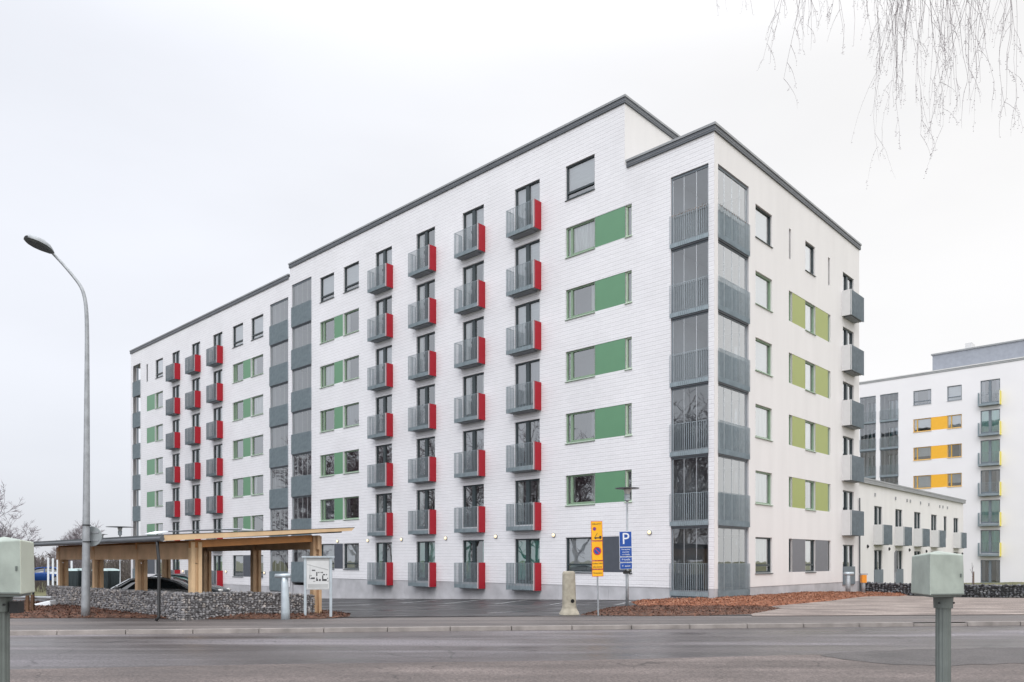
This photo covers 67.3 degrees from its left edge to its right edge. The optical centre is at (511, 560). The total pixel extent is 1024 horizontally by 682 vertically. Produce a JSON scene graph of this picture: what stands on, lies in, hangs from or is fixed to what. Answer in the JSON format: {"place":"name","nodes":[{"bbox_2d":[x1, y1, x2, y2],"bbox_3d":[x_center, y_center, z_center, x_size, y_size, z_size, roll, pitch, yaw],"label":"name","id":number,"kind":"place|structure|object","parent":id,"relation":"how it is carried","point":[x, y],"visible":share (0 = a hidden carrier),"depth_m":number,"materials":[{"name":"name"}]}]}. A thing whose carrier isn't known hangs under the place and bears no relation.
{"place":"outdoors","nodes":[
{"label":"outdoors","id":0,"kind":"place"},
{"bbox_2d":[13,599,750,616],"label":"parking ground","id":1,"kind":"structure","parent":0,"point":[403,608],"depth_m":30.75,"materials":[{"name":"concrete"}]},
{"bbox_2d":[0,482,41,547],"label":"bare tree","id":2,"kind":"object","parent":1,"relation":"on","point":[10,535],"visible":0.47,"depth_m":60.34,"materials":[{"name":"plant"}]},
{"bbox_2d":[34,567,56,582],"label":"parked car","id":3,"kind":"object","parent":1,"relation":"on","point":[40,573],"visible":0.23,"depth_m":71.34,"materials":[{"name":"blue paint"}]},
{"bbox_2d":[111,576,187,591],"bbox_3d":[-15.241,1.395,32.010,4.360,1.467,1.980,0,0,-3],"label":"parked car","id":4,"kind":"object","parent":1,"relation":"on","point":[174,584],"visible":0.12,"depth_m":31.34,"materials":[{"name":"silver metal"}]},
{"bbox_2d":[10,600,350,618],"bbox_3d":[-14.377,1.790,26.989,19.245,0.566,11.420,0,0,0],"label":"mulch bed","id":5,"kind":"object","parent":1,"relation":"on","point":[107,614],"visible":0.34,"depth_m":21.91,"materials":[{"name":"brown wood"}]},
{"bbox_2d":[24,234,90,616],"bbox_3d":[-12.901,-3.714,21.845,1.648,10.709,0.677,0,0,-30],"label":"street lamp","id":6,"kind":"object","parent":5,"relation":"on","point":[40,244],"visible":1,"depth_m":21.94,"materials":[{"name":"metal"}]},
{"bbox_2d":[46,585,194,619],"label":"gabion wall","id":7,"kind":"structure","parent":5,"relation":"on","point":[138,601],"depth_m":23.57,"materials":[{"name":"stone"}]},
{"bbox_2d":[32,527,354,620],"bbox_3d":[-11.671,0.504,26.681,12.400,3.152,6.223,0,0,43],"label":"carport","id":8,"kind":"object","parent":1,"relation":"on","point":[141,551],"visible":0.59,"depth_m":24.08,"materials":[{"name":"brown wood"}]},
{"bbox_2d":[177,591,314,619],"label":"gabion wall","id":9,"kind":"structure","parent":1,"relation":"on","point":[206,605],"depth_m":22.12,"materials":[{"name":"stone"}]},
{"bbox_2d":[615,487,638,605],"bbox_3d":[4.077,-0.457,27.200,0.860,4.273,0.860,0,0,0],"label":"park lamp","id":10,"kind":"object","parent":1,"relation":"on","point":[627,490],"visible":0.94,"depth_m":27.15,"materials":[{"name":"metal"}]},
{"bbox_2d":[619,531,631,573],"bbox_3d":[3.979,-0.279,26.954,0.470,1.486,0.072,-1,0,-14],"label":"parking sign","id":11,"kind":"object","parent":10,"relation":"attached to","point":[625,543],"visible":1,"depth_m":26.92,"materials":[{"name":"blue metal"}]},
{"bbox_2d":[582,604,779,615],"bbox_3d":[5.550,1.567,24.845,7.121,0.102,4.688,0,0,0],"label":"dark soil bed","id":12,"kind":"object","parent":1,"relation":"on","point":[649,613],"visible":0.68,"depth_m":23.53,"materials":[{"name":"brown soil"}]},
{"bbox_2d":[0,0,1023,562],"label":"sky","id":13,"kind":"structure","parent":0,"point":[176,157],"materials":[{"name":"white"}]},
{"bbox_2d":[10,625,1023,668],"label":"road","id":14,"kind":"structure","parent":0,"point":[81,651],"depth_m":15.56,"materials":[{"name":"grey asphalt"}]},
{"bbox_2d":[10,654,1023,681],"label":"road shoulder","id":15,"kind":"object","parent":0,"point":[800,668],"visible":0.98,"depth_m":11.77},
{"bbox_2d":[0,537,34,681],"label":"utility cabinet","id":16,"kind":"object","parent":15,"relation":"on","point":[17,577],"visible":1,"depth_m":4.82,"materials":[{"name":"metal"}]},
{"bbox_2d":[821,647,1023,665],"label":"road patch","id":17,"kind":"object","parent":15,"relation":"on","point":[982,655],"visible":0.9,"depth_m":13.69,"materials":[{"name":"grey asphalt"}]},
{"bbox_2d":[911,551,963,681],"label":"utility cabinet","id":18,"kind":"object","parent":15,"relation":"on","point":[938,576],"visible":1,"depth_m":6.29,"materials":[{"name":"metal"}]},
{"bbox_2d":[10,614,1023,630],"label":"pavement","id":19,"kind":"structure","parent":0,"point":[101,623],"depth_m":20.55,"materials":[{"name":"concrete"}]},
{"bbox_2d":[274,573,290,619],"bbox_3d":[-6.353,1.019,21.300,0.443,1.322,0.250,0,0,0],"label":"heating post","id":20,"kind":"object","parent":19,"relation":"on","point":[285,609],"visible":0.91,"depth_m":21.22,"materials":[{"name":"metal"}]},
{"bbox_2d":[302,556,334,616],"bbox_3d":[-5.519,0.761,21.893,0.901,1.777,0.180,0,0,-8],"label":"map board","id":21,"kind":"object","parent":19,"relation":"on","point":[317,572],"visible":0.99,"depth_m":21.85,"materials":[{"name":"metal"}]},
{"bbox_2d":[559,571,579,614],"bbox_3d":[1.713,1.000,23.098,0.605,1.360,0.542,-1,0,-10],"label":"concrete post","id":22,"kind":"object","parent":19,"relation":"on","point":[568,594],"visible":0.93,"depth_m":22.93,"materials":[{"name":"beige concrete"}]},
{"bbox_2d":[591,521,602,615],"bbox_3d":[2.512,0.262,22.616,0.345,2.837,0.066,-1,0,-10],"label":"no parking sign","id":23,"kind":"object","parent":19,"relation":"on","point":[596,542],"visible":1,"depth_m":22.59,"materials":[{"name":"metal"}]},
{"bbox_2d":[30,565,1023,629],"bbox_3d":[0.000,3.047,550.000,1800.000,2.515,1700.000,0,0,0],"label":"ground","id":24,"kind":"structure","parent":0,"point":[38,593],"depth_m":73.62,"materials":[{"name":"brown soil"}]},
{"bbox_2d":[54,518,104,567],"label":"bare tree","id":25,"kind":"object","parent":24,"relation":"on","point":[74,535],"visible":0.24,"depth_m":79.22,"materials":[{"name":"plant"}]},
{"bbox_2d":[34,551,130,592],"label":"woodland","id":26,"kind":"object","parent":24,"relation":"on","point":[126,570],"visible":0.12,"depth_m":102.66,"materials":[{"name":"plant"}]},
{"bbox_2d":[129,94,863,599],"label":"apartment building","id":27,"kind":"structure","parent":24,"relation":"on","point":[525,352],"depth_m":39.68,"materials":[{"name":"white paint"}]},
{"bbox_2d":[251,314,262,340],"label":"window","id":28,"kind":"structure","parent":27,"relation":"in","point":[257,323],"depth_m":58.24,"materials":[{"name":"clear glass"}]},
{"bbox_2d":[319,499,333,521],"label":"window","id":29,"kind":"structure","parent":27,"relation":"in","point":[327,505],"depth_m":51.80,"materials":[{"name":"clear glass"}]},
{"bbox_2d":[319,363,333,388],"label":"window","id":30,"kind":"structure","parent":27,"relation":"in","point":[327,372],"depth_m":51.80,"materials":[{"name":"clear glass"}]},
{"bbox_2d":[320,408,333,432],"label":"window","id":31,"kind":"structure","parent":27,"relation":"in","point":[327,416],"depth_m":52.43,"materials":[{"name":"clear glass"}]},
{"bbox_2d":[320,273,333,302],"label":"window","id":32,"kind":"structure","parent":27,"relation":"in","point":[327,283],"depth_m":51.84,"materials":[{"name":"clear glass"}]},
{"bbox_2d":[321,454,333,476],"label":"window","id":33,"kind":"structure","parent":27,"relation":"in","point":[327,461],"depth_m":52.43,"materials":[{"name":"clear glass"}]},
{"bbox_2d":[321,318,333,343],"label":"window","id":34,"kind":"structure","parent":27,"relation":"in","point":[327,327],"depth_m":52.17,"materials":[{"name":"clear glass"}]},
{"bbox_2d":[343,543,358,569],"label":"window","id":35,"kind":"structure","parent":27,"relation":"in","point":[351,549],"depth_m":49.87,"materials":[{"name":"clear glass"}]},
{"bbox_2d":[343,262,358,293],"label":"window","id":36,"kind":"structure","parent":27,"relation":"in","point":[352,271],"depth_m":49.92,"materials":[{"name":"clear glass"}]},
{"bbox_2d":[344,402,358,427],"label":"window","id":37,"kind":"structure","parent":27,"relation":"in","point":[352,410],"depth_m":49.87,"materials":[{"name":"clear glass"}]},
{"bbox_2d":[344,355,358,381],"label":"window","id":38,"kind":"structure","parent":27,"relation":"in","point":[351,364],"depth_m":50.38,"materials":[{"name":"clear glass"}]},
{"bbox_2d":[344,309,358,335],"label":"window","id":39,"kind":"structure","parent":27,"relation":"in","point":[351,318],"depth_m":50.33,"materials":[{"name":"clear glass"}]},
{"bbox_2d":[345,496,358,519],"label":"window","id":40,"kind":"structure","parent":27,"relation":"in","point":[351,503],"depth_m":50.59,"materials":[{"name":"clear glass"}]},
{"bbox_2d":[345,449,358,473],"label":"window","id":41,"kind":"structure","parent":27,"relation":"in","point":[351,457],"depth_m":50.54,"materials":[{"name":"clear glass"}]},
{"bbox_2d":[377,542,391,579],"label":"balcony door","id":42,"kind":"structure","parent":27,"relation":"in","point":[384,550],"depth_m":47.79,"materials":[{"name":"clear glass"}]},
{"bbox_2d":[377,493,391,530],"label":"balcony door","id":43,"kind":"structure","parent":27,"relation":"in","point":[384,501],"depth_m":47.79,"materials":[{"name":"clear glass"}]},
{"bbox_2d":[377,444,391,481],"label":"balcony door","id":44,"kind":"structure","parent":27,"relation":"in","point":[384,452],"depth_m":47.97,"materials":[{"name":"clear glass"}]},
{"bbox_2d":[377,394,391,431],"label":"balcony door","id":45,"kind":"structure","parent":27,"relation":"in","point":[384,404],"depth_m":47.97,"materials":[{"name":"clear glass"}]},
{"bbox_2d":[377,345,391,382],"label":"balcony door","id":46,"kind":"structure","parent":27,"relation":"in","point":[384,355],"depth_m":47.27,"materials":[{"name":"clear glass"}]},
{"bbox_2d":[377,296,391,332],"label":"balcony door","id":47,"kind":"structure","parent":27,"relation":"in","point":[384,305],"depth_m":47.72,"materials":[{"name":"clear glass"}]},
{"bbox_2d":[377,247,391,282],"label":"balcony door","id":48,"kind":"structure","parent":27,"relation":"in","point":[385,256],"depth_m":47.27,"materials":[{"name":"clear glass"}]},
{"bbox_2d":[417,541,434,580],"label":"balcony door","id":49,"kind":"structure","parent":27,"relation":"in","point":[425,549],"depth_m":44.61,"materials":[{"name":"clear glass"}]},
{"bbox_2d":[417,489,434,528],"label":"balcony door","id":50,"kind":"structure","parent":27,"relation":"in","point":[425,498],"depth_m":45.09,"materials":[{"name":"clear glass"}]},
{"bbox_2d":[417,436,434,477],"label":"balcony door","id":51,"kind":"structure","parent":27,"relation":"in","point":[425,446],"depth_m":45.11,"materials":[{"name":"clear glass"}]},
{"bbox_2d":[417,384,434,425],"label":"balcony door","id":52,"kind":"structure","parent":27,"relation":"in","point":[425,395],"depth_m":45.11,"materials":[{"name":"clear glass"}]},
{"bbox_2d":[417,332,434,373],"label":"balcony door","id":53,"kind":"structure","parent":27,"relation":"in","point":[426,342],"depth_m":45.09,"materials":[{"name":"clear glass"}]},
{"bbox_2d":[417,280,434,321],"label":"balcony door","id":54,"kind":"structure","parent":27,"relation":"in","point":[426,290],"depth_m":45.03,"materials":[{"name":"grey glass"}]},
{"bbox_2d":[417,227,434,269],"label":"balcony door","id":55,"kind":"structure","parent":27,"relation":"in","point":[427,237],"depth_m":45.01,"materials":[{"name":"grey glass"}]},
{"bbox_2d":[464,540,483,581],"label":"balcony door","id":56,"kind":"structure","parent":27,"relation":"in","point":[473,549],"depth_m":42.37,"materials":[{"name":"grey glass"}]},
{"bbox_2d":[464,484,483,526],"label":"balcony door","id":57,"kind":"structure","parent":27,"relation":"in","point":[473,494],"depth_m":42.68,"materials":[{"name":"grey glass"}]},
{"bbox_2d":[464,428,483,472],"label":"balcony door","id":58,"kind":"structure","parent":27,"relation":"in","point":[473,439],"depth_m":41.88,"materials":[{"name":"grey glass"}]},
{"bbox_2d":[464,372,483,416],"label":"balcony door","id":59,"kind":"structure","parent":27,"relation":"in","point":[473,384],"depth_m":42.37,"materials":[{"name":"grey glass"}]},
{"bbox_2d":[464,317,483,360],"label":"balcony door","id":60,"kind":"structure","parent":27,"relation":"in","point":[473,328],"depth_m":42.37,"materials":[{"name":"grey glass"}]},
{"bbox_2d":[464,261,483,305],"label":"balcony door","id":61,"kind":"structure","parent":27,"relation":"in","point":[474,272],"depth_m":42.37,"materials":[{"name":"grey glass"}]},
{"bbox_2d":[464,205,483,249],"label":"balcony door","id":62,"kind":"structure","parent":27,"relation":"in","point":[475,216],"depth_m":41.92,"materials":[{"name":"grey glass"}]},
{"bbox_2d":[516,538,539,583],"bbox_3d":[0.866,0.035,39.142,1.710,2.290,0.235,0,0,43],"label":"balcony door","id":63,"kind":"structure","parent":27,"relation":"in","point":[527,550],"depth_m":39.18,"materials":[{"name":"grey glass"}]},
{"bbox_2d":[516,479,539,524],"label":"balcony door","id":64,"kind":"structure","parent":27,"relation":"in","point":[527,491],"depth_m":39.66,"materials":[{"name":"grey glass"}]},
{"bbox_2d":[516,419,539,466],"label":"balcony door","id":65,"kind":"structure","parent":27,"relation":"in","point":[526,431],"depth_m":39.66,"materials":[{"name":"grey glass"}]},
{"bbox_2d":[516,359,539,406],"bbox_3d":[0.866,-8.965,39.142,1.710,2.290,0.235,0,0,43],"label":"balcony door","id":66,"kind":"structure","parent":27,"relation":"in","point":[529,371],"depth_m":39.19,"materials":[{"name":"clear glass"}]},
{"bbox_2d":[516,299,539,347],"bbox_3d":[0.857,-11.965,39.133,1.710,2.290,0.210,0,0,43],"label":"balcony door","id":67,"kind":"structure","parent":27,"relation":"in","point":[530,311],"depth_m":39.20,"materials":[{"name":"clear glass"}]},
{"bbox_2d":[516,239,539,288],"bbox_3d":[0.857,-14.965,39.133,1.710,2.290,0.210,0,0,43],"label":"balcony door","id":68,"kind":"structure","parent":27,"relation":"in","point":[531,251],"depth_m":39.20,"materials":[{"name":"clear glass"}]},
{"bbox_2d":[516,180,539,228],"bbox_3d":[0.857,-17.965,39.133,1.710,2.290,0.210,0,0,43],"label":"balcony door","id":69,"kind":"structure","parent":27,"relation":"in","point":[529,192],"depth_m":39.20,"materials":[{"name":"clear glass"}]},
{"bbox_2d":[565,346,594,382],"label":"window","id":70,"kind":"structure","parent":27,"relation":"in","point":[581,362],"depth_m":37.63,"materials":[{"name":"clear glass"}]},
{"bbox_2d":[565,282,594,320],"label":"window","id":71,"kind":"structure","parent":27,"relation":"in","point":[580,300],"depth_m":37.43,"materials":[{"name":"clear glass"}]},
{"bbox_2d":[565,218,594,258],"bbox_3d":[3.317,-15.367,36.770,1.810,1.485,0.315,0,0,43],"label":"window","id":72,"kind":"structure","parent":27,"relation":"in","point":[581,237],"depth_m":36.92,"materials":[{"name":"clear glass"}]},
{"bbox_2d":[565,155,594,201],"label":"window","id":73,"kind":"structure","parent":27,"relation":"in","point":[580,175],"depth_m":36.98,"materials":[{"name":"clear glass"}]},
{"bbox_2d":[567,537,594,572],"bbox_3d":[3.308,-0.258,36.761,1.810,1.705,0.290,0,0,43],"label":"window","id":74,"kind":"structure","parent":27,"relation":"in","point":[579,553],"depth_m":36.98,"materials":[{"name":"clear glass"}]},
{"bbox_2d":[567,473,594,505],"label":"window","id":75,"kind":"structure","parent":27,"relation":"in","point":[580,488],"depth_m":37.60,"materials":[{"name":"clear glass"}]},
{"bbox_2d":[567,410,594,443],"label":"window","id":76,"kind":"structure","parent":27,"relation":"in","point":[580,425],"depth_m":37.43,"materials":[{"name":"clear glass"}]},
{"bbox_2d":[718,535,741,586],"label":"balcony door","id":77,"kind":"structure","parent":27,"relation":"in","point":[736,537],"depth_m":34.41,"materials":[{"name":"grey"}]},
{"bbox_2d":[718,468,741,519],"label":"balcony glazing","id":78,"kind":"structure","parent":27,"relation":"in","point":[724,475],"depth_m":34.58,"materials":[{"name":"grey"}]},
{"bbox_2d":[718,400,741,451],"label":"balcony glazing","id":79,"kind":"structure","parent":27,"relation":"in","point":[736,403],"depth_m":34.41,"materials":[{"name":"grey"}]},
{"bbox_2d":[718,333,741,381],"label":"balcony door","id":80,"kind":"structure","parent":27,"relation":"in","point":[724,342],"depth_m":34.57,"materials":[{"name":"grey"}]},
{"bbox_2d":[718,265,741,312],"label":"balcony door","id":81,"kind":"structure","parent":27,"relation":"in","point":[736,268],"depth_m":34.38,"materials":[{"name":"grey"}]},
{"bbox_2d":[718,198,741,243],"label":"balcony door","id":82,"kind":"structure","parent":27,"relation":"in","point":[735,202],"depth_m":34.47,"materials":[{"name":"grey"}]},
{"bbox_2d":[755,537,772,573],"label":"window","id":83,"kind":"structure","parent":27,"relation":"in","point":[762,545],"depth_m":35.60,"materials":[{"name":"clear glass"}]},
{"bbox_2d":[755,471,772,505],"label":"window","id":84,"kind":"structure","parent":27,"relation":"in","point":[762,479],"depth_m":35.52,"materials":[{"name":"clear glass"}]},
{"bbox_2d":[755,404,772,441],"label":"window","id":85,"kind":"structure","parent":27,"relation":"in","point":[762,414],"depth_m":35.38,"materials":[{"name":"clear glass"}]},
{"bbox_2d":[755,338,772,376],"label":"window","id":86,"kind":"structure","parent":27,"relation":"in","point":[762,349],"depth_m":35.38,"materials":[{"name":"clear glass"}]},
{"bbox_2d":[755,272,772,312],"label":"window","id":87,"kind":"structure","parent":27,"relation":"in","point":[762,284],"depth_m":35.38,"materials":[{"name":"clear glass"}]},
{"bbox_2d":[755,205,772,247],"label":"window","id":88,"kind":"structure","parent":27,"relation":"in","point":[762,219],"depth_m":35.38,"materials":[{"name":"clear glass"}]},
{"bbox_2d":[805,480,815,510],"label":"window","id":89,"kind":"structure","parent":27,"relation":"in","point":[809,485],"depth_m":39.26,"materials":[{"name":"clear glass"}]},
{"bbox_2d":[805,361,815,393],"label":"window","id":90,"kind":"structure","parent":27,"relation":"in","point":[809,368],"depth_m":39.26,"materials":[{"name":"clear glass"}]},
{"bbox_2d":[805,242,815,276],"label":"window","id":91,"kind":"structure","parent":27,"relation":"in","point":[808,249],"depth_m":39.17,"materials":[{"name":"clear glass"}]},
{"bbox_2d":[805,539,816,572],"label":"window","id":92,"kind":"structure","parent":27,"relation":"in","point":[809,544],"depth_m":39.25,"materials":[{"name":"clear glass"}]},
{"bbox_2d":[805,420,816,452],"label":"window","id":93,"kind":"structure","parent":27,"relation":"in","point":[809,426],"depth_m":39.26,"materials":[{"name":"clear glass"}]},
{"bbox_2d":[805,301,816,335],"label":"window","id":94,"kind":"structure","parent":27,"relation":"in","point":[809,309],"depth_m":39.26,"materials":[{"name":"clear glass"}]},
{"bbox_2d":[10,621,1023,634],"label":"kerb","id":95,"kind":"structure","parent":24,"relation":"on","point":[443,628],"depth_m":18.87,"materials":[{"name":"concrete"}]},
{"bbox_2d":[717,0,1023,185],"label":"weeping birch","id":96,"kind":"object","parent":24,"relation":"on","point":[917,46],"visible":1,"depth_m":8.36,"materials":[{"name":"brown plant"}]},
{"bbox_2d":[859,477,966,583],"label":"wing","id":97,"kind":"structure","parent":24,"relation":"on","point":[901,519],"depth_m":56.28,"materials":[{"name":"white paint"}]},
{"bbox_2d":[859,339,1023,582],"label":"apartment block","id":98,"kind":"structure","parent":24,"relation":"on","point":[951,423],"depth_m":78.17,"materials":[{"name":"paint"}]},
{"bbox_2d":[913,389,930,405],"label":"window","id":99,"kind":"structure","parent":98,"relation":"in","point":[922,397],"depth_m":81.66,"materials":[{"name":"grey"}]},
{"bbox_2d":[981,560,999,582],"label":"balcony door","id":100,"kind":"structure","parent":98,"relation":"in","point":[990,569],"depth_m":77.28,"materials":[{"name":"grey"}]},
{"bbox_2d":[981,530,999,553],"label":"balcony door","id":101,"kind":"structure","parent":98,"relation":"in","point":[987,536],"depth_m":76.73,"materials":[{"name":"grey glass"}]},
{"bbox_2d":[981,500,999,523],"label":"balcony door","id":102,"kind":"structure","parent":98,"relation":"in","point":[993,506],"depth_m":76.73,"materials":[{"name":"grey"}]},
{"bbox_2d":[981,469,999,493],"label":"balcony door","id":103,"kind":"structure","parent":98,"relation":"in","point":[993,476],"depth_m":77.28,"materials":[{"name":"grey"}]},
{"bbox_2d":[981,439,999,463],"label":"balcony door","id":104,"kind":"structure","parent":98,"relation":"in","point":[987,446],"depth_m":76.73,"materials":[{"name":"grey"}]},
{"bbox_2d":[981,409,999,433],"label":"balcony door","id":105,"kind":"structure","parent":98,"relation":"in","point":[987,416],"depth_m":76.73,"materials":[{"name":"grey"}]},
{"bbox_2d":[981,379,999,403],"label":"balcony door","id":106,"kind":"structure","parent":98,"relation":"in","point":[992,385],"depth_m":77.29,"materials":[{"name":"grey glass"}]},
{"bbox_2d":[631,591,905,605],"bbox_3d":[13.599,1.694,36.582,7.046,0.448,27.620,0,0,45],"label":"bark mulch bed","id":107,"kind":"object","parent":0,"point":[773,604],"visible":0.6,"depth_m":29.83,"materials":[{"name":"brown wood"}]},
{"bbox_2d":[751,595,1023,615],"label":"gravel path","id":108,"kind":"structure","parent":0,"point":[895,605],"depth_m":26.41,"materials":[{"name":"grey gravel"}]},
{"bbox_2d":[860,581,1023,597],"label":"gabion wall","id":109,"kind":"structure","parent":108,"relation":"on","point":[983,590],"depth_m":40.28,"materials":[{"name":"grey stone"}]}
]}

